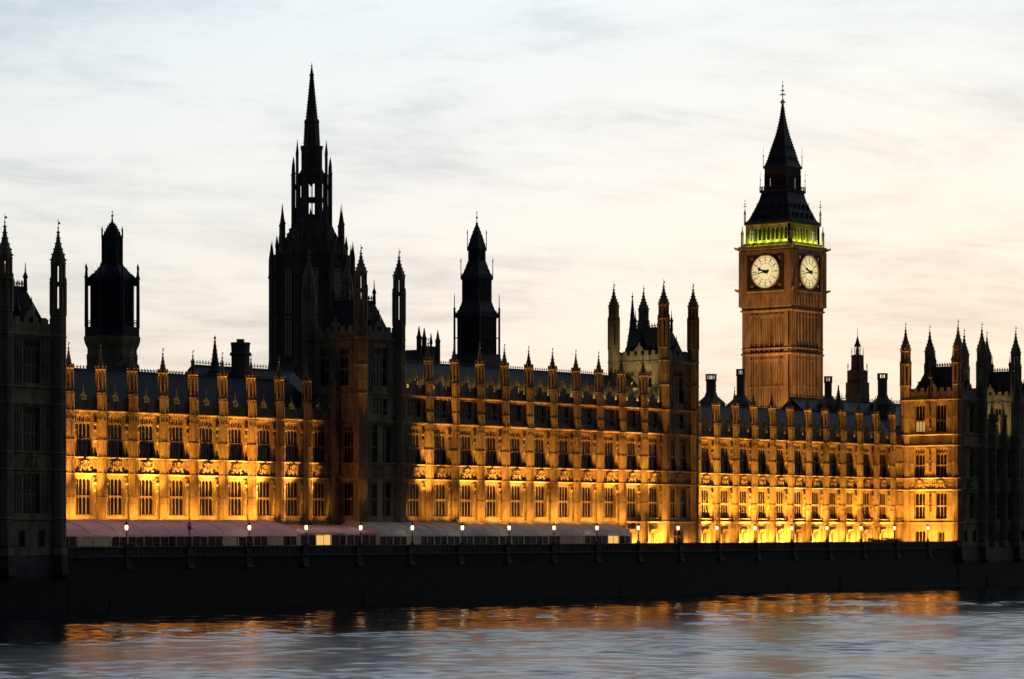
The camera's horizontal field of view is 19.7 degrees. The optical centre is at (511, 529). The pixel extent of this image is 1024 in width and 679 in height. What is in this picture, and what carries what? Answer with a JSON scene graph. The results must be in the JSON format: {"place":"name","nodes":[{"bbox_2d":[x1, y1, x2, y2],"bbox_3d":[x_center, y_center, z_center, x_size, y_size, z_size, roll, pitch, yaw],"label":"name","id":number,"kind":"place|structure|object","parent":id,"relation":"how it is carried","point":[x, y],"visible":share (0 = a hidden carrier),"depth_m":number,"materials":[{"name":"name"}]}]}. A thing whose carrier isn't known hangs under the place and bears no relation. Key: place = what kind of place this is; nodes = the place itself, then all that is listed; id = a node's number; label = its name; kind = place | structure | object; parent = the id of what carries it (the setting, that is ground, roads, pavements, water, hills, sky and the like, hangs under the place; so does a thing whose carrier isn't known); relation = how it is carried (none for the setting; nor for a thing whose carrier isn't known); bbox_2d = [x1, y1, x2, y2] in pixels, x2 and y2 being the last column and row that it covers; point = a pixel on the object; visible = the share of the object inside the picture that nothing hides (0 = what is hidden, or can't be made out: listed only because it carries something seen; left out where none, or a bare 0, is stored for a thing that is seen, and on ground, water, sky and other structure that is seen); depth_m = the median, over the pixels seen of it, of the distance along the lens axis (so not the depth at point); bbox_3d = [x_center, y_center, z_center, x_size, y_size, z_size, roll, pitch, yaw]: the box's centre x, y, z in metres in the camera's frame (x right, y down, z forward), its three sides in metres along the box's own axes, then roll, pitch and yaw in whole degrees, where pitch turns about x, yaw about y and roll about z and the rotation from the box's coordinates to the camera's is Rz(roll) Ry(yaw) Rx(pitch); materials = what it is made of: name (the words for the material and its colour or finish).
{"place":"outdoors","nodes":[
{"label":"outdoors","id":0,"kind":"place"},
{"bbox_2d":[66,342,338,545],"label":"palace wing","id":1,"kind":"structure","parent":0,"point":[161,443],"depth_m":394.74,"materials":[{"name":"beige stone"}]},
{"bbox_2d":[76,477,90,513],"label":"window","id":2,"kind":"structure","parent":1,"relation":"in","point":[83,486],"depth_m":378.05,"materials":[{"name":"glass"}]},
{"bbox_2d":[76,414,90,455],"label":"window","id":3,"kind":"structure","parent":1,"relation":"in","point":[83,425],"depth_m":378.05,"materials":[{"name":"glass"}]},
{"bbox_2d":[108,477,121,514],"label":"window","id":4,"kind":"structure","parent":1,"relation":"in","point":[115,484],"depth_m":382.32,"materials":[{"name":"glass"}]},
{"bbox_2d":[108,416,121,456],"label":"window","id":5,"kind":"structure","parent":1,"relation":"in","point":[115,422],"depth_m":382.32,"materials":[{"name":"glass"}]},
{"bbox_2d":[139,478,152,514],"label":"window","id":6,"kind":"structure","parent":1,"relation":"in","point":[146,484],"depth_m":386.82,"materials":[{"name":"glass"}]},
{"bbox_2d":[140,417,152,457],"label":"window","id":7,"kind":"structure","parent":1,"relation":"in","point":[146,423],"depth_m":386.82,"materials":[{"name":"glass"}]},
{"bbox_2d":[170,479,182,514],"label":"window","id":8,"kind":"structure","parent":1,"relation":"in","point":[176,485],"depth_m":391.19,"materials":[{"name":"glass"}]},
{"bbox_2d":[170,418,182,458],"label":"window","id":9,"kind":"structure","parent":1,"relation":"in","point":[176,425],"depth_m":391.19,"materials":[{"name":"glass"}]},
{"bbox_2d":[199,419,212,458],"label":"window","id":10,"kind":"structure","parent":1,"relation":"in","point":[206,426],"depth_m":395.61,"materials":[{"name":"glass"}]},
{"bbox_2d":[200,479,212,514],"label":"window","id":11,"kind":"structure","parent":1,"relation":"in","point":[206,485],"depth_m":395.61,"materials":[{"name":"glass"}]},
{"bbox_2d":[229,480,241,514],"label":"window","id":12,"kind":"structure","parent":1,"relation":"in","point":[235,488],"depth_m":399.98,"materials":[{"name":"glass"}]},
{"bbox_2d":[229,421,241,459],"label":"window","id":13,"kind":"structure","parent":1,"relation":"in","point":[235,431],"depth_m":399.98,"materials":[{"name":"glass"}]},
{"bbox_2d":[257,480,269,514],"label":"window","id":14,"kind":"structure","parent":1,"relation":"in","point":[263,485],"depth_m":404.30,"materials":[{"name":"glass"}]},
{"bbox_2d":[257,422,269,460],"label":"window","id":15,"kind":"structure","parent":1,"relation":"in","point":[263,427],"depth_m":404.30,"materials":[{"name":"glass"}]},
{"bbox_2d":[286,481,297,515],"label":"window","id":16,"kind":"structure","parent":1,"relation":"in","point":[291,486],"depth_m":408.77,"materials":[{"name":"glass"}]},
{"bbox_2d":[286,423,297,461],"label":"window","id":17,"kind":"structure","parent":1,"relation":"in","point":[291,428],"depth_m":408.77,"materials":[{"name":"glass"}]},
{"bbox_2d":[313,481,324,515],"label":"window","id":18,"kind":"structure","parent":1,"relation":"in","point":[318,486],"depth_m":413.08,"materials":[{"name":"glass"}]},
{"bbox_2d":[313,424,324,461],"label":"window","id":19,"kind":"structure","parent":1,"relation":"in","point":[318,429],"depth_m":413.08,"materials":[{"name":"glass"}]},
{"bbox_2d":[186,360,301,391],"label":"range","id":20,"kind":"structure","parent":0,"point":[295,381],"depth_m":442.57,"materials":[{"name":"stone"}]},
{"bbox_2d":[208,337,219,375],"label":"roof spirelet","id":21,"kind":"object","parent":20,"relation":"on","point":[214,367],"visible":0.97,"depth_m":431.47,"materials":[{"name":"stone"}]},
{"bbox_2d":[230,339,250,377],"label":"chimney","id":22,"kind":"object","parent":20,"relation":"on","point":[240,354],"visible":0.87,"depth_m":434.92,"materials":[{"name":"stone"}]},
{"bbox_2d":[0,585,1023,678],"bbox_3d":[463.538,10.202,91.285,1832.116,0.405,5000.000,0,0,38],"label":"river","id":23,"kind":"structure","parent":0,"point":[966,632],"depth_m":273.36,"materials":[{"name":"black liquid"}]},
{"bbox_2d":[67,541,958,612],"bbox_3d":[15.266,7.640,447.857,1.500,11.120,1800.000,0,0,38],"label":"river wall","id":24,"kind":"structure","parent":23,"relation":"in","point":[142,578],"depth_m":420.72,"materials":[{"name":"stone"}]},
{"bbox_2d":[0,0,1023,405],"label":"sky","id":25,"kind":"structure","parent":0,"point":[596,145],"materials":[{"name":"white"}]},
{"bbox_2d":[405,338,663,543],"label":"palace wing","id":26,"kind":"structure","parent":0,"point":[504,442],"depth_m":442.29,"materials":[{"name":"beige stone"}]},
{"bbox_2d":[408,482,418,515],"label":"window","id":27,"kind":"structure","parent":26,"relation":"in","point":[413,491],"depth_m":422.26,"materials":[{"name":"glass"}]},
{"bbox_2d":[408,426,418,463],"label":"window","id":28,"kind":"structure","parent":26,"relation":"in","point":[413,437],"depth_m":422.26,"materials":[{"name":"glass"}]},
{"bbox_2d":[408,399,418,416],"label":"window","id":29,"kind":"structure","parent":26,"relation":"in","point":[413,404],"depth_m":422.26,"materials":[{"name":"glass"}]},
{"bbox_2d":[434,400,444,417],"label":"window","id":30,"kind":"structure","parent":26,"relation":"in","point":[439,406],"depth_m":426.82,"materials":[{"name":"glass"}]},
{"bbox_2d":[435,483,444,515],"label":"window","id":31,"kind":"structure","parent":26,"relation":"in","point":[439,487],"depth_m":426.82,"materials":[{"name":"glass"}]},
{"bbox_2d":[435,428,444,463],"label":"window","id":32,"kind":"structure","parent":26,"relation":"in","point":[439,432],"depth_m":426.82,"materials":[{"name":"glass"}]},
{"bbox_2d":[460,483,470,515],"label":"window","id":33,"kind":"structure","parent":26,"relation":"in","point":[465,488],"depth_m":431.43,"materials":[{"name":"glass"}]},
{"bbox_2d":[460,429,470,464],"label":"window","id":34,"kind":"structure","parent":26,"relation":"in","point":[465,433],"depth_m":431.43,"materials":[{"name":"glass"}]},
{"bbox_2d":[460,402,470,418],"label":"window","id":35,"kind":"structure","parent":26,"relation":"in","point":[465,407],"depth_m":431.43,"materials":[{"name":"glass"}]},
{"bbox_2d":[485,430,495,465],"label":"window","id":36,"kind":"structure","parent":26,"relation":"in","point":[490,434],"depth_m":435.98,"materials":[{"name":"glass"}]},
{"bbox_2d":[485,403,495,419],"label":"window","id":37,"kind":"structure","parent":26,"relation":"in","point":[490,408],"depth_m":435.98,"materials":[{"name":"glass"}]},
{"bbox_2d":[486,484,495,515],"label":"window","id":38,"kind":"structure","parent":26,"relation":"in","point":[490,488],"depth_m":435.98,"materials":[{"name":"glass"}]},
{"bbox_2d":[510,484,519,516],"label":"window","id":39,"kind":"structure","parent":26,"relation":"in","point":[515,489],"depth_m":440.47,"materials":[{"name":"glass"}]},
{"bbox_2d":[510,431,519,465],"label":"window","id":40,"kind":"structure","parent":26,"relation":"in","point":[515,435],"depth_m":440.47,"materials":[{"name":"glass"}]},
{"bbox_2d":[534,485,543,516],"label":"window","id":41,"kind":"structure","parent":26,"relation":"in","point":[539,489],"depth_m":445.23,"materials":[{"name":"glass"}]},
{"bbox_2d":[535,432,543,466],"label":"window","id":42,"kind":"structure","parent":26,"relation":"in","point":[539,436],"depth_m":445.23,"materials":[{"name":"glass"}]},
{"bbox_2d":[558,485,567,516],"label":"window","id":43,"kind":"structure","parent":26,"relation":"in","point":[563,489],"depth_m":449.76,"materials":[{"name":"glass"}]},
{"bbox_2d":[558,433,567,467],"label":"window","id":44,"kind":"structure","parent":26,"relation":"in","point":[563,437],"depth_m":449.71,"materials":[{"name":"glass"}]},
{"bbox_2d":[582,486,590,516],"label":"window","id":45,"kind":"structure","parent":26,"relation":"in","point":[586,490],"depth_m":454.46,"materials":[{"name":"glass"}]},
{"bbox_2d":[582,434,590,467],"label":"window","id":46,"kind":"structure","parent":26,"relation":"in","point":[586,438],"depth_m":454.46,"materials":[{"name":"glass"}]},
{"bbox_2d":[604,486,612,516],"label":"window","id":47,"kind":"structure","parent":26,"relation":"in","point":[608,494],"depth_m":458.92,"materials":[{"name":"glass"}]},
{"bbox_2d":[604,435,612,468],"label":"window","id":48,"kind":"structure","parent":26,"relation":"in","point":[608,444],"depth_m":458.92,"materials":[{"name":"glass"}]},
{"bbox_2d":[627,487,634,516],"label":"window","id":49,"kind":"structure","parent":26,"relation":"in","point":[630,490],"depth_m":463.48,"materials":[{"name":"glass"}]},
{"bbox_2d":[627,436,634,469],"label":"window","id":50,"kind":"structure","parent":26,"relation":"in","point":[630,439],"depth_m":463.42,"materials":[{"name":"glass"}]},
{"bbox_2d":[649,487,656,516],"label":"window","id":51,"kind":"structure","parent":26,"relation":"in","point":[652,490],"depth_m":468.08,"materials":[{"name":"glass"}]},
{"bbox_2d":[649,437,656,469],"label":"window","id":52,"kind":"structure","parent":26,"relation":"in","point":[652,440],"depth_m":468.08,"materials":[{"name":"glass"}]},
{"bbox_2d":[607,279,699,542],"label":"palace tower","id":53,"kind":"structure","parent":0,"point":[672,369],"depth_m":474.07,"materials":[{"name":"stone"}]},
{"bbox_2d":[673,369,682,402],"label":"window","id":54,"kind":"structure","parent":53,"relation":"in","point":[677,374],"depth_m":473.48,"materials":[{"name":"glass"}]},
{"bbox_2d":[698,385,903,542],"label":"palace wing","id":55,"kind":"structure","parent":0,"point":[771,471],"depth_m":509.33,"materials":[{"name":"beige stone"}]},
{"bbox_2d":[701,489,708,517],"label":"window","id":56,"kind":"structure","parent":55,"relation":"in","point":[704,492],"depth_m":487.32,"materials":[{"name":"glass"}]},
{"bbox_2d":[701,440,708,472],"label":"window","id":57,"kind":"structure","parent":55,"relation":"in","point":[704,444],"depth_m":487.32,"materials":[{"name":"glass"}]},
{"bbox_2d":[700,374,724,405],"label":"chimney","id":58,"kind":"object","parent":55,"relation":"on","point":[708,397],"visible":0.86,"depth_m":531.10,"materials":[{"name":"stone"}]},
{"bbox_2d":[720,489,727,517],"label":"window","id":59,"kind":"structure","parent":55,"relation":"in","point":[724,492],"depth_m":491.62,"materials":[{"name":"glass"}]},
{"bbox_2d":[720,441,727,472],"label":"window","id":60,"kind":"structure","parent":55,"relation":"in","point":[724,444],"depth_m":491.62,"materials":[{"name":"glass"}]},
{"bbox_2d":[727,369,750,406],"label":"chimney","id":61,"kind":"object","parent":55,"relation":"on","point":[742,398],"visible":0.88,"depth_m":538.70,"materials":[{"name":"stone"}]},
{"bbox_2d":[739,489,746,517],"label":"window","id":62,"kind":"structure","parent":55,"relation":"in","point":[743,493],"depth_m":496.08,"materials":[{"name":"glass"}]},
{"bbox_2d":[739,442,746,473],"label":"window","id":63,"kind":"structure","parent":55,"relation":"in","point":[743,445],"depth_m":496.08,"materials":[{"name":"glass"}]},
{"bbox_2d":[758,490,764,517],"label":"window","id":64,"kind":"structure","parent":55,"relation":"in","point":[761,493],"depth_m":500.59,"materials":[{"name":"glass"}]},
{"bbox_2d":[758,443,764,473],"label":"window","id":65,"kind":"structure","parent":55,"relation":"in","point":[761,446],"depth_m":500.59,"materials":[{"name":"glass"}]},
{"bbox_2d":[776,490,782,517],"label":"window","id":66,"kind":"structure","parent":55,"relation":"in","point":[779,493],"depth_m":504.88,"materials":[{"name":"glass"}]},
{"bbox_2d":[776,443,782,473],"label":"window","id":67,"kind":"structure","parent":55,"relation":"in","point":[779,447],"depth_m":504.88,"materials":[{"name":"glass"}]},
{"bbox_2d":[794,490,800,517],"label":"window","id":68,"kind":"structure","parent":55,"relation":"in","point":[797,494],"depth_m":509.34,"materials":[{"name":"glass"}]},
{"bbox_2d":[794,444,800,474],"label":"window","id":69,"kind":"structure","parent":55,"relation":"in","point":[797,447],"depth_m":509.34,"materials":[{"name":"glass"}]},
{"bbox_2d":[812,491,818,517],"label":"window","id":70,"kind":"structure","parent":55,"relation":"in","point":[815,494],"depth_m":513.84,"materials":[{"name":"glass"}]},
{"bbox_2d":[812,445,818,474],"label":"window","id":71,"kind":"structure","parent":55,"relation":"in","point":[815,448],"depth_m":513.84,"materials":[{"name":"glass"}]},
{"bbox_2d":[829,491,835,518],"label":"window","id":72,"kind":"structure","parent":55,"relation":"in","point":[832,494],"depth_m":518.12,"materials":[{"name":"glass"}]},
{"bbox_2d":[829,446,835,475],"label":"window","id":73,"kind":"structure","parent":55,"relation":"in","point":[832,449],"depth_m":518.12,"materials":[{"name":"glass"}]},
{"bbox_2d":[846,491,852,518],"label":"window","id":74,"kind":"structure","parent":55,"relation":"in","point":[849,495],"depth_m":522.56,"materials":[{"name":"glass"}]},
{"bbox_2d":[846,446,852,475],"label":"window","id":75,"kind":"structure","parent":55,"relation":"in","point":[849,450],"depth_m":522.56,"materials":[{"name":"glass"}]},
{"bbox_2d":[782,393,899,435],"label":"roof","id":76,"kind":"structure","parent":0,"point":[797,402],"depth_m":570.69,"materials":[{"name":"stone"}]},
{"bbox_2d":[818,376,834,411],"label":"chimney","id":77,"kind":"object","parent":76,"relation":"on","point":[829,399],"visible":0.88,"depth_m":561.99,"materials":[{"name":"stone"}]},
{"bbox_2d":[871,373,895,418],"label":"chimney","id":78,"kind":"object","parent":76,"relation":"on","point":[883,402],"visible":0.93,"depth_m":577.15,"materials":[{"name":"stone"}]},
{"label":"ground","id":79,"kind":"structure","parent":0,"visible":0},
{"bbox_2d":[84,210,139,369],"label":"lantern tower","id":80,"kind":"structure","parent":79,"relation":"on","point":[111,281],"depth_m":433.83,"materials":[{"name":"stone"}]},
{"bbox_2d":[268,64,354,379],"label":"spired tower","id":81,"kind":"structure","parent":79,"relation":"on","point":[315,234],"depth_m":550.93,"materials":[{"name":"stone"}]},
{"bbox_2d":[453,212,501,366],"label":"stepped tower","id":82,"kind":"structure","parent":79,"relation":"on","point":[476,315],"depth_m":517.80,"materials":[{"name":"stone"}]},
{"bbox_2d":[734,81,830,408],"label":"clock tower","id":83,"kind":"structure","parent":79,"relation":"on","point":[782,291],"depth_m":610.28,"materials":[{"name":"stone"}]},
{"bbox_2d":[845,328,869,401],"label":"ventilation tower","id":84,"kind":"structure","parent":79,"relation":"on","point":[857,384],"depth_m":607.75,"materials":[{"name":"stone"}]},
{"bbox_3d":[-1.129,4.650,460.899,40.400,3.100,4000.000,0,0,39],"label":"terrace","id":85,"kind":"structure","parent":0,"visible":0},
{"bbox_2d":[0,216,68,614],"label":"palace pavilion","id":86,"kind":"structure","parent":85,"relation":"on","point":[34,571],"depth_m":356.26,"materials":[{"name":"stone"}]},
{"bbox_2d":[23,474,38,512],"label":"window","id":87,"kind":"structure","parent":86,"relation":"in","point":[30,481],"depth_m":356.27,"materials":[{"name":"glass"}]},
{"bbox_2d":[23,407,38,450],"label":"window","id":88,"kind":"structure","parent":86,"relation":"in","point":[30,415],"depth_m":356.27,"materials":[{"name":"glass"}]},
{"bbox_2d":[23,340,38,383],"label":"window","id":89,"kind":"structure","parent":86,"relation":"in","point":[30,347],"depth_m":356.27,"materials":[{"name":"glass"}]},
{"bbox_2d":[66,519,297,546],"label":"marquee","id":90,"kind":"object","parent":85,"relation":"on","point":[167,532],"visible":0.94,"depth_m":378.64,"materials":[{"name":"pink fabric"}]},
{"bbox_2d":[286,524,376,544],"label":"marquee","id":91,"kind":"object","parent":85,"relation":"on","point":[319,534],"visible":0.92,"depth_m":402.67,"materials":[{"name":"pink fabric"}]},
{"bbox_2d":[302,247,405,544],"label":"palace tower","id":92,"kind":"structure","parent":85,"relation":"on","point":[358,341],"depth_m":416.16,"materials":[{"name":"stone"}]},
{"bbox_2d":[321,348,328,385],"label":"window","id":93,"kind":"structure","parent":92,"relation":"in","point":[324,351],"depth_m":417.44,"materials":[{"name":"glass"}]},
{"bbox_2d":[340,347,347,385],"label":"window","id":94,"kind":"structure","parent":92,"relation":"in","point":[343,350],"depth_m":415.20,"materials":[{"name":"glass"}]},
{"bbox_2d":[344,482,352,515],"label":"window","id":95,"kind":"structure","parent":92,"relation":"in","point":[348,486],"depth_m":414.70,"materials":[{"name":"glass"}]},
{"bbox_2d":[344,425,352,461],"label":"window","id":96,"kind":"structure","parent":92,"relation":"in","point":[348,429],"depth_m":414.70,"materials":[{"name":"glass"}]},
{"bbox_2d":[369,482,375,515],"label":"window","id":97,"kind":"structure","parent":92,"relation":"in","point":[372,484],"depth_m":415.20,"materials":[{"name":"glass"}]},
{"bbox_2d":[370,425,375,461],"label":"window","id":98,"kind":"structure","parent":92,"relation":"in","point":[372,427],"depth_m":415.20,"materials":[{"name":"glass"}]},
{"bbox_2d":[373,347,385,385],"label":"window","id":99,"kind":"structure","parent":92,"relation":"in","point":[379,354],"depth_m":416.42,"materials":[{"name":"glass"}]},
{"bbox_2d":[373,398,385,414],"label":"window","id":100,"kind":"structure","parent":92,"relation":"in","point":[379,404],"depth_m":416.42,"materials":[{"name":"glass"}]},
{"bbox_2d":[383,482,389,515],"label":"window","id":101,"kind":"structure","parent":92,"relation":"in","point":[386,485],"depth_m":417.54,"materials":[{"name":"glass"}]},
{"bbox_2d":[383,425,389,462],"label":"window","id":102,"kind":"structure","parent":92,"relation":"in","point":[386,429],"depth_m":417.54,"materials":[{"name":"glass"}]},
{"bbox_2d":[405,327,440,362],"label":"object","id":103,"kind":"object","parent":85,"relation":"on","point":[419,353],"visible":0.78,"depth_m":473.63,"materials":[{"name":"stone"}]},
{"bbox_2d":[341,520,630,544],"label":"marquee","id":104,"kind":"object","parent":85,"relation":"on","point":[492,532],"visible":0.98,"depth_m":428.92,"materials":[{"name":"white fabric"}]},
{"bbox_2d":[899,321,1023,585],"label":"palace pavilion","id":105,"kind":"structure","parent":85,"relation":"on","point":[963,461],"depth_m":535.65,"materials":[{"name":"stone"}]},
{"bbox_2d":[915,492,924,518],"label":"window","id":106,"kind":"structure","parent":105,"relation":"in","point":[919,496],"depth_m":535.09,"materials":[{"name":"glass"}]},
{"bbox_2d":[915,448,924,476],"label":"window","id":107,"kind":"structure","parent":105,"relation":"in","point":[919,452],"depth_m":535.09,"materials":[{"name":"glass"}]},
{"bbox_2d":[936,492,946,518],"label":"window","id":108,"kind":"structure","parent":105,"relation":"in","point":[941,497],"depth_m":532.48,"materials":[{"name":"glass"}]},
{"bbox_2d":[936,448,946,476],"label":"window","id":109,"kind":"structure","parent":105,"relation":"in","point":[941,453],"depth_m":532.48,"materials":[{"name":"glass"}]},
{"bbox_2d":[937,404,945,431],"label":"window","id":110,"kind":"structure","parent":105,"relation":"in","point":[941,408],"depth_m":532.48,"materials":[{"name":"glass"}]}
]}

